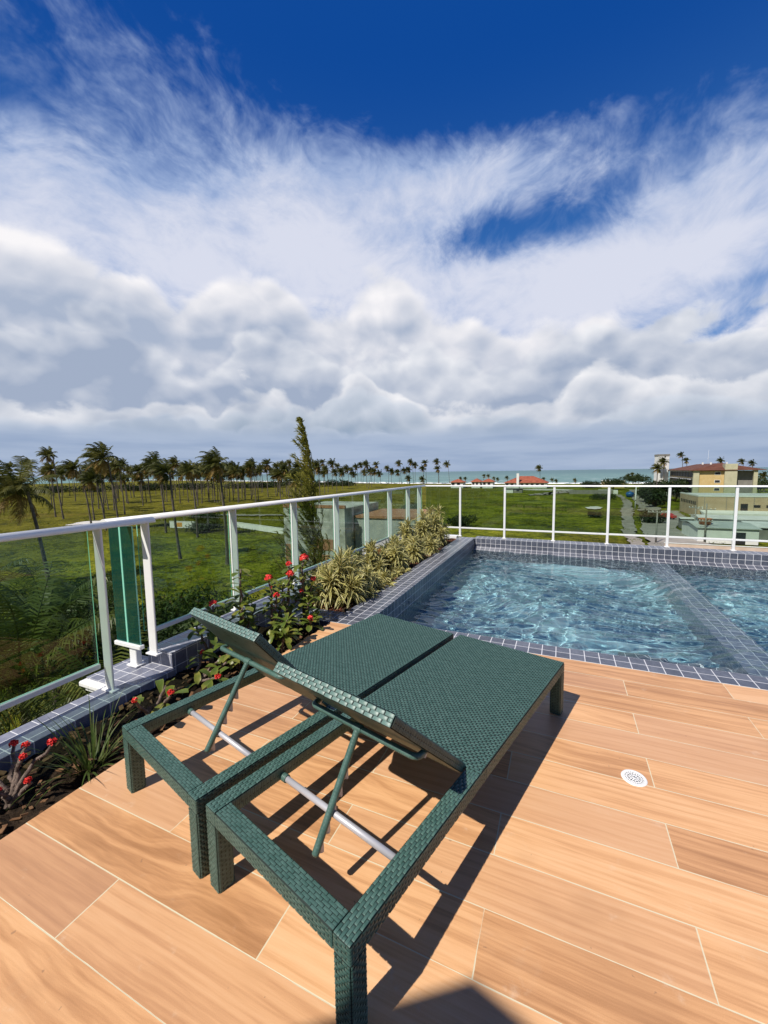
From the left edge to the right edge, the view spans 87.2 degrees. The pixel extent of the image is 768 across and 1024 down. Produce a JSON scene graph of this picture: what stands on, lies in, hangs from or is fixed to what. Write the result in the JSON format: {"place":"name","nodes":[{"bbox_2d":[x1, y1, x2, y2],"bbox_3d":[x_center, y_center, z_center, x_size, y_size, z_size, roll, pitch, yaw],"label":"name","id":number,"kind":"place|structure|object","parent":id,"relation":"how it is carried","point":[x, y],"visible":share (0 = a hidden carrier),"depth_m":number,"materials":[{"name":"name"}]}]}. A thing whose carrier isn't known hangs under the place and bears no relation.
{"place":"outdoors","nodes":[
{"label":"outdoors","id":0,"kind":"place"},
{"bbox_2d":[0,619,321,839],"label":"soil","id":1,"kind":"structure","parent":0,"point":[58,792],"depth_m":2.17,"materials":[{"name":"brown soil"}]},
{"bbox_2d":[0,737,56,808],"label":"crown of thorns","id":2,"kind":"object","parent":1,"relation":"on","point":[15,790],"visible":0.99,"depth_m":1.84,"materials":[{"name":"grey plant"}]},
{"bbox_2d":[7,689,149,814],"bbox_3d":[-1.552,1.131,2.018,0.616,0.411,0.712,0,6,9],"label":"grass tuft","id":3,"kind":"object","parent":1,"relation":"on","point":[79,752],"visible":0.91,"depth_m":2.06,"materials":[{"name":"green plant"}]},
{"bbox_2d":[131,678,188,714],"bbox_3d":[-1.327,1.157,2.382,0.393,0.246,0.317,2,6,24],"label":"crown of thorns","id":4,"kind":"object","parent":1,"relation":"on","point":[168,690],"visible":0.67,"depth_m":2.40,"materials":[{"name":"green plant"}]},
{"bbox_2d":[187,600,224,663],"bbox_3d":[-1.362,0.947,3.086,0.302,0.514,0.310,-6,8,-43],"label":"crown of thorns","id":5,"kind":"object","parent":1,"relation":"on","point":[211,637],"visible":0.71,"depth_m":3.07,"materials":[{"name":"green plant"}]},
{"bbox_2d":[182,649,239,694],"bbox_3d":[-1.206,1.106,2.828,0.508,0.254,0.453,2,6,24],"label":"crown of thorns","id":6,"kind":"object","parent":1,"relation":"on","point":[199,679],"visible":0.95,"depth_m":2.81,"materials":[{"name":"green plant"}]},
{"bbox_2d":[214,643,243,669],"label":"crown of thorns","id":7,"kind":"object","parent":1,"relation":"on","point":[232,663],"visible":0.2,"depth_m":3.00,"materials":[{"name":"green plant"}]},
{"bbox_2d":[224,569,266,630],"bbox_3d":[-1.170,0.819,3.367,0.368,0.711,0.343,-1,6,0],"label":"crown of thorns","id":8,"kind":"object","parent":1,"relation":"on","point":[249,616],"visible":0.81,"depth_m":3.37,"materials":[{"name":"green plant"}]},
{"bbox_2d":[257,574,295,638],"bbox_3d":[-0.979,0.849,3.610,0.361,0.595,0.335,2,6,24],"label":"crown of thorns","id":9,"kind":"object","parent":1,"relation":"on","point":[271,593],"visible":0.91,"depth_m":3.60,"materials":[{"name":"green plant"}]},
{"bbox_2d":[265,612,301,652],"bbox_3d":[-0.832,1.014,3.359,0.259,0.318,0.397,-5,7,-34],"label":"crown of thorns","id":10,"kind":"object","parent":1,"relation":"on","point":[284,628],"visible":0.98,"depth_m":3.33,"materials":[{"name":"green plant"}]},
{"bbox_2d":[273,561,312,623],"bbox_3d":[-0.857,0.796,3.792,0.396,0.664,0.281,2,6,24],"label":"crown of thorns","id":11,"kind":"object","parent":1,"relation":"on","point":[290,573],"visible":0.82,"depth_m":3.78,"materials":[{"name":"green plant"}]},
{"bbox_2d":[291,554,324,627],"bbox_3d":[-0.720,0.753,3.839,0.308,0.735,0.411,-3,6,-18],"label":"crown of thorns","id":12,"kind":"object","parent":1,"relation":"on","point":[310,588],"visible":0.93,"depth_m":3.81,"materials":[{"name":"green plant"}]},
{"bbox_2d":[297,608,323,632],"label":"crown of thorns","id":13,"kind":"object","parent":1,"relation":"on","point":[308,621],"visible":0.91,"depth_m":3.66,"materials":[{"name":"green plant"}]},
{"bbox_2d":[306,538,455,611],"bbox_3d":[0.328,0.818,6.590,0.658,0.094,5.120,2,6,24],"label":"mulch bed","id":14,"kind":"object","parent":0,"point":[346,609],"visible":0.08,"depth_m":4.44,"materials":[{"name":"brown wood"}]},
{"bbox_2d":[305,546,369,609],"bbox_3d":[-0.510,0.802,4.539,0.784,0.888,0.838,2,6,24],"label":"dracaena","id":15,"kind":"object","parent":14,"relation":"on","point":[340,583],"visible":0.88,"depth_m":4.44,"materials":[{"name":"green plant"}]},
{"bbox_2d":[329,546,369,574],"bbox_3d":[-0.474,0.777,5.106,0.644,0.739,0.597,2,6,24],"label":"dracaena","id":16,"kind":"object","parent":14,"relation":"on","point":[349,553],"visible":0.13,"depth_m":5.09,"materials":[{"name":"green plant"}]},
{"bbox_2d":[355,563,385,598],"bbox_3d":[-0.231,0.888,4.868,0.562,0.612,0.683,2,6,24],"label":"dracaena","id":17,"kind":"object","parent":14,"relation":"on","point":[374,585],"visible":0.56,"depth_m":4.80,"materials":[{"name":"green plant"}]},
{"bbox_2d":[352,538,390,575],"bbox_3d":[-0.137,0.702,5.703,0.642,0.691,0.631,3,7,37],"label":"dracaena","id":18,"kind":"object","parent":14,"relation":"on","point":[371,556],"visible":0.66,"depth_m":5.63,"materials":[{"name":"green plant"}]},
{"bbox_2d":[368,568,396,587],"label":"dracaena","id":19,"kind":"object","parent":14,"relation":"on","point":[387,579],"visible":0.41,"depth_m":5.23,"materials":[{"name":"green plant"}]},
{"bbox_2d":[379,534,403,563],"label":"dracaena","id":20,"kind":"object","parent":14,"relation":"on","point":[386,544],"visible":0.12,"depth_m":6.47,"materials":[{"name":"green plant"}]},
{"bbox_2d":[377,535,409,569],"bbox_3d":[0.121,0.685,6.114,0.627,0.704,0.677,-1,6,2],"label":"dracaena","id":21,"kind":"object","parent":14,"relation":"on","point":[393,559],"visible":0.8,"depth_m":5.97,"materials":[{"name":"green plant"}]},
{"bbox_2d":[388,566,411,577],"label":"dracaena","id":22,"kind":"object","parent":14,"relation":"on","point":[399,571],"visible":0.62,"depth_m":5.74,"materials":[{"name":"green plant"}]},
{"bbox_2d":[394,516,418,551],"bbox_3d":[0.408,0.476,7.063,0.618,0.842,0.687,-3,6,-25],"label":"dracaena","id":23,"kind":"object","parent":14,"relation":"on","point":[405,528],"visible":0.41,"depth_m":6.98,"materials":[{"name":"green plant"}]},
{"bbox_2d":[400,534,428,563],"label":"dracaena","id":24,"kind":"object","parent":14,"relation":"on","point":[413,550],"visible":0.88,"depth_m":6.56,"materials":[{"name":"green plant"}]},
{"bbox_2d":[409,508,432,544],"bbox_3d":[0.674,0.375,7.731,0.618,0.919,0.680,2,6,24],"label":"dracaena","id":25,"kind":"object","parent":14,"relation":"on","point":[422,526],"visible":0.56,"depth_m":7.56,"materials":[{"name":"green plant"}]},
{"bbox_2d":[418,533,442,555],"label":"dracaena","id":26,"kind":"object","parent":14,"relation":"on","point":[431,545],"visible":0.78,"depth_m":7.11,"materials":[{"name":"green plant"}]},
{"bbox_2d":[425,504,451,544],"bbox_3d":[1.031,0.324,7.887,0.620,0.981,0.686,2,6,24],"label":"dracaena","id":27,"kind":"object","parent":14,"relation":"on","point":[437,529],"visible":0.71,"depth_m":7.81,"materials":[{"name":"green plant"}]},
{"bbox_2d":[0,622,767,1023],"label":"deck","id":28,"kind":"structure","parent":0,"point":[568,874],"depth_m":1.40,"materials":[{"name":"wood"}]},
{"bbox_2d":[122,607,453,878],"bbox_3d":[-0.350,0.816,2.297,0.685,0.776,1.815,4,7,39],"label":"sun lounger","id":29,"kind":"object","parent":28,"relation":"on","point":[364,658],"visible":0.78,"depth_m":1.91,"materials":[{"name":"green wicker"}]},
{"bbox_2d":[206,635,563,1023],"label":"sun lounger","id":30,"kind":"object","parent":28,"relation":"on","point":[466,706],"visible":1,"depth_m":1.43,"materials":[{"name":"green wicker"}]},
{"bbox_2d":[621,769,647,786],"bbox_3d":[1.154,1.226,1.862,0.106,0.004,0.106,2,6,24],"label":"floor drain","id":31,"kind":"object","parent":28,"relation":"on","point":[634,778],"visible":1,"depth_m":1.86,"materials":[{"name":"white paint"}]},
{"bbox_2d":[0,480,767,735],"bbox_3d":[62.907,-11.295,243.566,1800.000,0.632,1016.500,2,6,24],"label":"ground","id":32,"kind":"structure","parent":0,"point":[72,548],"depth_m":104.43,"materials":[{"name":"green plant"}]},
{"bbox_2d":[0,558,44,650],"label":"coconut palm","id":33,"kind":"object","parent":32,"relation":"on","point":[23,593],"visible":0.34,"depth_m":19.88,"materials":[{"name":"green plant"}]},
{"bbox_2d":[0,456,63,586],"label":"coconut palm","id":34,"kind":"object","parent":32,"relation":"on","point":[13,486],"visible":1,"depth_m":48.36,"materials":[{"name":"green plant"}]},
{"bbox_2d":[38,462,58,516],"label":"coconut palm","id":35,"kind":"object","parent":32,"relation":"on","point":[48,467],"visible":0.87,"depth_m":133.49,"materials":[{"name":"green plant"}]},
{"bbox_2d":[35,446,64,518],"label":"coconut palm","id":36,"kind":"object","parent":32,"relation":"on","point":[47,454],"visible":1,"depth_m":126.30,"materials":[{"name":"green plant"}]},
{"bbox_2d":[0,561,115,734],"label":"coconut palm","id":37,"kind":"object","parent":32,"relation":"on","point":[16,671],"visible":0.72,"depth_m":12.94,"materials":[{"name":"green plant"}]},
{"bbox_2d":[0,565,116,709],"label":"coconut palm","id":38,"kind":"object","parent":32,"relation":"on","point":[77,621],"visible":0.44,"depth_m":17.87,"materials":[{"name":"green plant"}]},
{"bbox_2d":[4,576,113,691],"bbox_3d":[-19.324,7.880,24.524,8.841,6.964,10.189,2,6,24],"label":"leafy tree","id":39,"kind":"object","parent":32,"relation":"on","point":[77,648],"visible":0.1,"depth_m":25.05,"materials":[{"name":"green plant"}]},
{"bbox_2d":[55,467,67,505],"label":"coconut palm","id":40,"kind":"object","parent":32,"relation":"on","point":[61,473],"visible":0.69,"depth_m":186.25,"materials":[{"name":"green plant"}]},
{"bbox_2d":[56,459,91,522],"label":"coconut palm","id":41,"kind":"object","parent":32,"relation":"on","point":[70,464],"visible":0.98,"depth_m":108.69,"materials":[{"name":"green plant"}]},
{"bbox_2d":[2,622,147,724],"bbox_3d":[-8.368,8.065,12.292,6.224,8.623,6.061,4,8,41],"label":"coconut palm","id":42,"kind":"object","parent":32,"relation":"on","point":[60,702],"visible":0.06,"depth_m":11.88,"materials":[{"name":"green plant"}]},
{"bbox_2d":[30,573,140,622],"bbox_3d":[-23.730,7.691,32.155,7.979,5.968,6.769,-5,7,-40],"label":"leafy tree","id":43,"kind":"object","parent":32,"relation":"on","point":[110,594],"visible":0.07,"depth_m":31.25,"materials":[{"name":"green plant"}]},
{"bbox_2d":[75,468,106,530],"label":"coconut palm","id":44,"kind":"object","parent":32,"relation":"on","point":[88,478],"visible":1,"depth_m":98.63,"materials":[{"name":"green plant"}]},
{"bbox_2d":[76,441,118,517],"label":"coconut palm","id":45,"kind":"object","parent":32,"relation":"on","point":[100,455],"visible":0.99,"depth_m":98.90,"materials":[{"name":"green plant"}]},
{"bbox_2d":[21,610,179,719],"bbox_3d":[-14.026,8.677,21.694,7.049,5.799,8.129,2,6,24],"label":"leafy tree","id":46,"kind":"object","parent":32,"relation":"on","point":[115,651],"visible":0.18,"depth_m":21.02,"materials":[{"name":"green plant"}]},
{"bbox_2d":[109,459,125,513],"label":"coconut palm","id":47,"kind":"object","parent":32,"relation":"on","point":[116,467],"visible":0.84,"depth_m":140.02,"materials":[{"name":"green plant"}]},
{"bbox_2d":[116,473,128,503],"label":"coconut palm","id":48,"kind":"object","parent":32,"relation":"on","point":[123,476],"visible":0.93,"depth_m":193.19,"materials":[{"name":"green plant"}]},
{"bbox_2d":[128,464,143,505],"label":"coconut palm","id":49,"kind":"object","parent":32,"relation":"on","point":[136,468],"visible":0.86,"depth_m":178.36,"materials":[{"name":"green plant"}]},
{"bbox_2d":[137,451,167,532],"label":"coconut palm","id":50,"kind":"object","parent":32,"relation":"on","point":[147,460],"visible":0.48,"depth_m":92.54,"materials":[{"name":"green plant"}]},
{"bbox_2d":[95,581,228,652],"bbox_3d":[-14.275,8.010,26.757,6.809,6.137,8.774,2,6,24],"label":"leafy tree","id":51,"kind":"object","parent":32,"relation":"on","point":[178,604],"visible":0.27,"depth_m":27.14,"materials":[{"name":"green plant"}]},
{"bbox_2d":[145,458,181,559],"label":"coconut palm","id":52,"kind":"object","parent":32,"relation":"on","point":[160,468],"visible":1,"depth_m":63.41,"materials":[{"name":"green plant"}]},
{"bbox_2d":[168,456,180,502],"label":"coconut palm","id":53,"kind":"object","parent":32,"relation":"on","point":[172,460],"visible":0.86,"depth_m":191.56,"materials":[{"name":"green plant"}]},
{"bbox_2d":[170,521,195,527],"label":"boundary wall","id":54,"kind":"structure","parent":32,"relation":"on","point":[181,524],"depth_m":102.63,"materials":[{"name":"white paint"}]},
{"bbox_2d":[175,460,198,536],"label":"coconut palm","id":55,"kind":"object","parent":32,"relation":"on","point":[187,469],"visible":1,"depth_m":85.65,"materials":[{"name":"green plant"}]},
{"bbox_2d":[26,478,355,493],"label":"wood","id":56,"kind":"object","parent":32,"relation":"on","point":[153,486],"visible":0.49,"depth_m":369.58,"materials":[{"name":"green plant"}]},
{"bbox_2d":[183,516,223,533],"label":"bush","id":57,"kind":"object","parent":32,"relation":"on","point":[207,525],"visible":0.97,"depth_m":94.64,"materials":[{"name":"green plant"}]},
{"bbox_2d":[191,512,222,522],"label":"bush","id":58,"kind":"object","parent":32,"relation":"on","point":[206,516],"visible":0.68,"depth_m":111.53,"materials":[{"name":"green plant"}]},
{"bbox_2d":[157,592,263,641],"bbox_3d":[-9.871,8.119,24.429,6.284,6.239,7.222,2,6,24],"label":"leafy tree","id":59,"kind":"object","parent":32,"relation":"on","point":[181,627],"visible":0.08,"depth_m":22.89,"materials":[{"name":"green plant"}]},
{"bbox_2d":[194,446,228,564],"bbox_3d":[-24.781,-0.804,59.308,5.310,17.523,5.061,2,6,24],"label":"coconut palm","id":60,"kind":"object","parent":32,"relation":"on","point":[212,460],"visible":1,"depth_m":58.87,"materials":[{"name":"green plant"}]},
{"bbox_2d":[227,466,239,502],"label":"coconut palm","id":61,"kind":"object","parent":32,"relation":"on","point":[233,471],"visible":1,"depth_m":187.94,"materials":[{"name":"green plant"}]},
{"bbox_2d":[242,460,256,502],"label":"coconut palm","id":62,"kind":"object","parent":32,"relation":"on","point":[248,464],"visible":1,"depth_m":188.86,"materials":[{"name":"green plant"}]},
{"bbox_2d":[237,522,283,533],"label":"boundary wall","id":63,"kind":"structure","parent":32,"relation":"on","point":[258,527],"depth_m":95.55,"materials":[{"name":"white concrete"}]},
{"bbox_2d":[261,459,273,496],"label":"coconut palm","id":64,"kind":"object","parent":32,"relation":"on","point":[267,462],"visible":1,"depth_m":229.66,"materials":[{"name":"green plant"}]},
{"bbox_2d":[270,468,282,499],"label":"coconut palm","id":65,"kind":"object","parent":32,"relation":"on","point":[278,473],"visible":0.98,"depth_m":188.32,"materials":[{"name":"green plant"}]},
{"bbox_2d":[283,468,303,497],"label":"coconut palm","id":66,"kind":"object","parent":32,"relation":"on","point":[294,477],"visible":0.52,"depth_m":103.50,"materials":[{"name":"green plant"}]},
{"bbox_2d":[268,416,340,590],"bbox_3d":[-5.357,2.361,26.736,4.836,17.052,6.050,-3,6,-20],"label":"casuarina tree","id":67,"kind":"object","parent":32,"relation":"on","point":[313,540],"visible":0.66,"depth_m":25.90,"materials":[{"name":"green plant"}]},
{"bbox_2d":[283,501,377,583],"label":"brick house","id":68,"kind":"structure","parent":32,"relation":"on","point":[348,510],"depth_m":35.77,"materials":[{"name":"white paint"}]},
{"bbox_2d":[0,497,722,728],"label":"scrub","id":69,"kind":"object","parent":32,"relation":"on","point":[444,511],"visible":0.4,"depth_m":91.60,"materials":[{"name":"green plant"}]},
{"bbox_2d":[353,508,434,553],"bbox_3d":[1.290,4.805,39.029,5.800,9.600,7.220,1,6,21],"label":"annex","id":70,"kind":"object","parent":32,"relation":"on","point":[378,527],"visible":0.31,"depth_m":35.85,"materials":[{"name":"white paint"}]},
{"bbox_2d":[444,514,477,526],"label":"bush","id":71,"kind":"object","parent":32,"relation":"on","point":[464,520],"visible":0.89,"depth_m":98.21,"materials":[{"name":"green plant"}]},
{"bbox_2d":[506,488,523,492],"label":"kiosk","id":72,"kind":"object","parent":32,"relation":"on","point":[514,490],"visible":0.89,"depth_m":241.79,"materials":[{"name":"white paint"}]},
{"bbox_2d":[569,490,617,493],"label":"ruined wall","id":73,"kind":"structure","parent":32,"relation":"on","point":[591,491],"depth_m":219.08,"materials":[{"name":"grey concrete"}]},
{"bbox_2d":[588,493,616,499],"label":"bush","id":74,"kind":"object","parent":32,"relation":"on","point":[596,496],"visible":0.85,"depth_m":181.08,"materials":[{"name":"green plant"}]},
{"bbox_2d":[600,478,630,489],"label":"broad tree","id":75,"kind":"object","parent":32,"relation":"on","point":[615,481],"visible":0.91,"depth_m":258.14,"materials":[{"name":"green plant"}]},
{"bbox_2d":[619,474,653,488],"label":"broad tree","id":76,"kind":"object","parent":32,"relation":"on","point":[637,477],"visible":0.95,"depth_m":266.79,"materials":[{"name":"green plant"}]},
{"bbox_2d":[637,509,666,522],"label":"bush","id":77,"kind":"object","parent":32,"relation":"on","point":[649,516],"visible":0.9,"depth_m":98.16,"materials":[{"name":"green plant"}]},
{"bbox_2d":[642,491,667,506],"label":"broad tree","id":78,"kind":"object","parent":32,"relation":"on","point":[656,498],"visible":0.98,"depth_m":138.70,"materials":[{"name":"green plant"}]},
{"bbox_2d":[637,479,673,491],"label":"broad tree","id":79,"kind":"object","parent":32,"relation":"on","point":[651,483],"visible":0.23,"depth_m":172.06,"materials":[{"name":"green plant"}]},
{"bbox_2d":[651,462,665,487],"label":"coconut palm","id":80,"kind":"object","parent":32,"relation":"on","point":[657,468],"visible":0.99,"depth_m":164.42,"materials":[{"name":"green plant"}]},
{"bbox_2d":[654,454,669,494],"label":"water tower","id":81,"kind":"structure","parent":32,"relation":"on","point":[666,473],"depth_m":198.55,"materials":[{"name":"white concrete"}]},
{"bbox_2d":[652,477,689,501],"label":"broad tree","id":82,"kind":"object","parent":32,"relation":"on","point":[681,489],"visible":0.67,"depth_m":161.05,"materials":[{"name":"green plant"}]},
{"bbox_2d":[664,542,767,551],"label":"boundary wall","id":83,"kind":"structure","parent":32,"relation":"on","point":[728,547],"depth_m":59.93,"materials":[{"name":"beige concrete"}]},
{"bbox_2d":[669,453,766,498],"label":"hotel","id":84,"kind":"structure","parent":32,"relation":"on","point":[711,473],"depth_m":147.90,"materials":[{"name":"beige paint"}]},
{"bbox_2d":[679,492,767,515],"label":"commercial building","id":85,"kind":"structure","parent":32,"relation":"on","point":[752,504],"depth_m":108.84,"materials":[{"name":"white paint"}]},
{"bbox_2d":[689,514,767,521],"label":"shed","id":86,"kind":"structure","parent":32,"relation":"on","point":[726,518],"depth_m":83.77,"materials":[{"name":"white paint"}]},
{"bbox_2d":[737,521,767,539],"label":"shed","id":87,"kind":"structure","parent":32,"relation":"on","point":[763,532],"depth_m":73.76,"materials":[{"name":"green"}]},
{"bbox_2d":[757,475,767,492],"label":"broad tree","id":88,"kind":"object","parent":32,"relation":"on","point":[760,481],"visible":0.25,"depth_m":166.69,"materials":[{"name":"green plant"}]},
{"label":"terrace slab","id":89,"kind":"structure","parent":32,"relation":"on","visible":0},
{"bbox_2d":[279,536,767,689],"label":"swimming pool","id":90,"kind":"structure","parent":89,"relation":"on","point":[403,594],"depth_m":5.83,"materials":[{"name":"tile"}]},
{"bbox_2d":[0,534,458,771],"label":"kerb","id":91,"kind":"structure","parent":90,"relation":"on","point":[178,651],"depth_m":2.77,"materials":[{"name":"tile"}]},
{"bbox_2d":[0,517,161,711],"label":"glass railing","id":92,"kind":"object","parent":91,"relation":"on","point":[97,528],"visible":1,"depth_m":2.62,"materials":[{"name":"white paint"}]},
{"bbox_2d":[108,526,145,667],"bbox_3d":[-1.909,0.625,3.010,0.290,1.060,0.081,2,6,24],"label":"return panel","id":93,"kind":"object","parent":91,"relation":"on","point":[123,568],"visible":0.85,"depth_m":2.98,"materials":[{"name":"green glass"}]},
{"bbox_2d":[100,485,425,630],"bbox_3d":[-0.485,0.222,5.972,0.122,1.018,7.015,2,6,24],"label":"glass railing","id":94,"kind":"object","parent":91,"relation":"on","point":[233,543],"visible":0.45,"depth_m":4.67,"materials":[{"name":"white paint"}]},
{"bbox_2d":[397,550,767,677],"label":"water","id":95,"kind":"structure","parent":90,"relation":"in","point":[711,617],"depth_m":4.83,"materials":[{"name":"blue liquid"}]},
{"bbox_2d":[425,485,767,550],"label":"glass railing","id":96,"kind":"object","parent":90,"relation":"on","point":[666,537],"visible":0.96,"depth_m":7.62,"materials":[{"name":"white paint"}]},
{"bbox_2d":[0,0,767,476],"label":"sky","id":97,"kind":"structure","parent":0,"point":[475,235],"materials":[{"name":"blue"}]},
{"bbox_2d":[25,467,767,483],"bbox_3d":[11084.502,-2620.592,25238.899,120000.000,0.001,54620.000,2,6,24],"label":"sea","id":98,"kind":"structure","parent":0,"point":[568,476],"depth_m":1193.91,"materials":[{"name":"liquid"}]},
{"bbox_2d":[129,479,647,483],"bbox_3d":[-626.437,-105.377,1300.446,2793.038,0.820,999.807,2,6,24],"label":"surf","id":99,"kind":"structure","parent":98,"relation":"on","point":[438,483],"depth_m":481.71,"materials":[{"name":"liquid"}]},
{"bbox_2d":[504,473,548,487],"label":"beach house","id":100,"kind":"structure","parent":0,"point":[525,480],"depth_m":306.20,"materials":[{"name":"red tile"}]},
{"bbox_2d":[617,495,644,544],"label":"dirt track","id":101,"kind":"structure","parent":0,"point":[627,515],"depth_m":99.61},
{"bbox_2d":[629,490,660,510],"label":"dirt track","id":102,"kind":"structure","parent":0,"point":[642,506],"depth_m":144.95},
{"bbox_2d":[634,487,667,498],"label":"broad tree","id":103,"kind":"object","parent":102,"relation":"on","point":[641,492],"visible":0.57,"depth_m":160.05,"materials":[{"name":"green plant"}]},
{"bbox_2d":[640,511,711,545],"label":"street","id":104,"kind":"structure","parent":0,"point":[649,528],"depth_m":83.78,"materials":[{"name":"grey concrete"}]},
{"bbox_2d":[697,504,715,541],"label":"power pole","id":105,"kind":"object","parent":104,"relation":"on","point":[706,521],"visible":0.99,"depth_m":71.97,"materials":[{"name":"concrete"}]},
{"bbox_2d":[680,520,761,544],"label":"shed","id":106,"kind":"structure","parent":104,"relation":"on","point":[721,529],"depth_m":71.96,"materials":[{"name":"green"}]},
{"bbox_2d":[735,532,745,544],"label":"door","id":107,"kind":"structure","parent":106,"relation":"in","point":[738,535],"depth_m":70.48,"materials":[{"name":"black glass"}]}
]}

